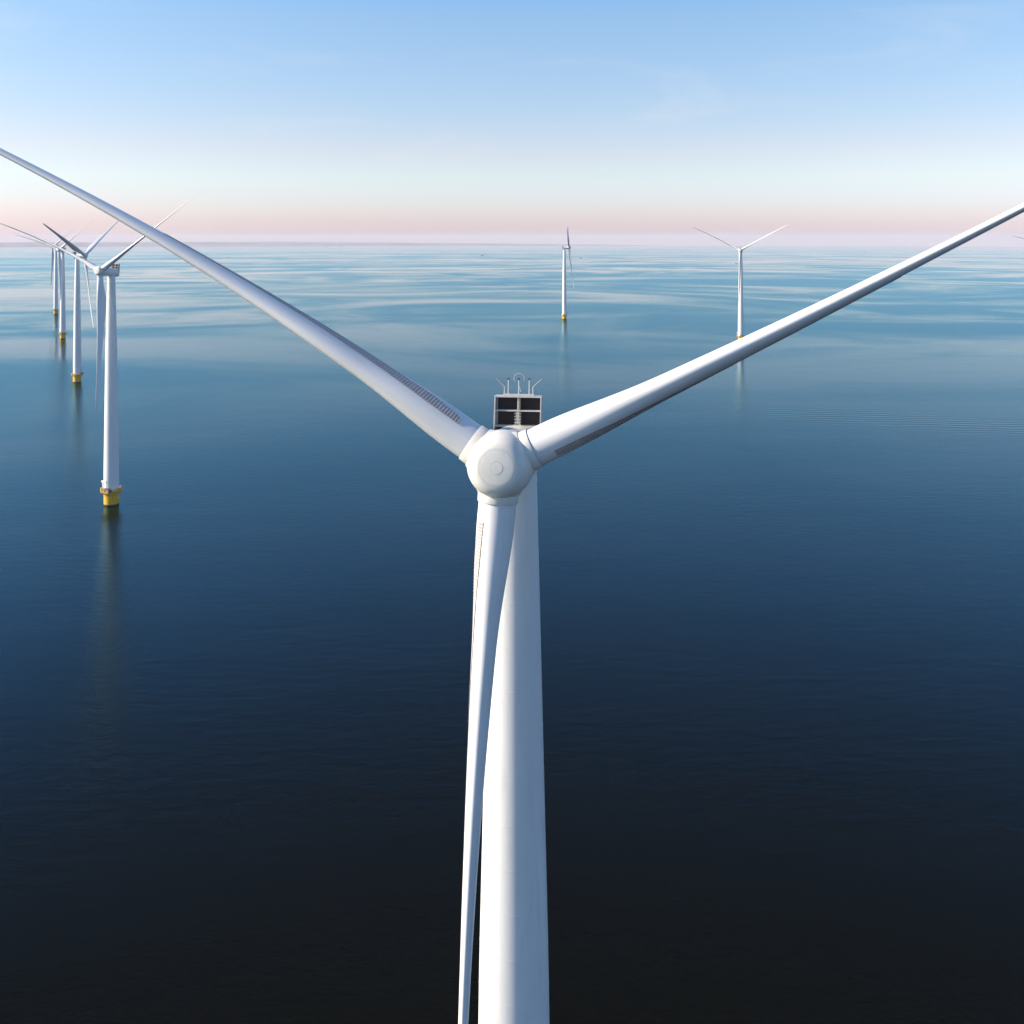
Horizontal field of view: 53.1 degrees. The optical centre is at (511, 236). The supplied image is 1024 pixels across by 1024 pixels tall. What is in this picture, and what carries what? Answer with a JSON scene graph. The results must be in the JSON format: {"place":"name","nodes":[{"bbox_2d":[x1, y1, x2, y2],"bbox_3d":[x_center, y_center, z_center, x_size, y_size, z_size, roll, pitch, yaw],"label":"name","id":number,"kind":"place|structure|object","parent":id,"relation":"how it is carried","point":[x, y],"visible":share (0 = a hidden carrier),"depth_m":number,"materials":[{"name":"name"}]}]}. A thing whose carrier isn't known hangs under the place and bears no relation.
{"place":"outdoors","nodes":[
{"label":"outdoors","id":0,"kind":"place"},
{"bbox_2d":[0,242,655,246],"bbox_3d":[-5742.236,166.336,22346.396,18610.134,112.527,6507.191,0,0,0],"label":"shore","id":1,"kind":"structure","parent":0,"point":[16,244],"depth_m":23193.14,"materials":[{"name":"grey"}]},
{"bbox_2d":[0,246,1023,1023],"bbox_3d":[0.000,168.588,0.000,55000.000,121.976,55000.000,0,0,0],"label":"water","id":2,"kind":"structure","parent":0,"point":[782,632],"depth_m":273.12,"materials":[{"name":"blue liquid"}]},
{"bbox_2d":[24,229,73,313],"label":"wind turbine","id":3,"kind":"object","parent":2,"relation":"in","point":[54,261],"visible":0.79,"depth_m":1437.74,"materials":[{"name":"metal"}]},
{"bbox_2d":[17,220,92,338],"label":"wind turbine","id":4,"kind":"object","parent":2,"relation":"in","point":[61,264],"visible":0.88,"depth_m":1083.65,"materials":[{"name":"metal"}]},
{"bbox_2d":[43,221,117,382],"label":"wind turbine","id":5,"kind":"object","parent":2,"relation":"in","point":[77,371],"visible":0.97,"depth_m":757.96,"materials":[{"name":"metal"}]},
{"bbox_2d":[0,195,195,505],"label":"wind turbine","id":6,"kind":"object","parent":2,"relation":"in","point":[110,490],"visible":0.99,"depth_m":409.71,"materials":[{"name":"metal"}]},
{"bbox_2d":[0,148,1023,1023],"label":"wind turbine","id":7,"kind":"object","parent":2,"relation":"in","point":[514,450],"visible":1,"depth_m":63.00,"materials":[{"name":"metal"}]},
{"bbox_2d":[561,229,573,318],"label":"wind turbine","id":8,"kind":"object","parent":2,"relation":"in","point":[564,306],"visible":1,"depth_m":1344.22,"materials":[{"name":"metal"}]},
{"bbox_2d":[695,225,785,338],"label":"wind turbine","id":9,"kind":"object","parent":2,"relation":"in","point":[740,332],"visible":0.98,"depth_m":1053.64,"materials":[{"name":"metal"}]},
{"bbox_2d":[0,0,1023,246],"label":"sky","id":10,"kind":"structure","parent":0,"point":[604,122],"materials":[{"name":"blue"}]}
]}

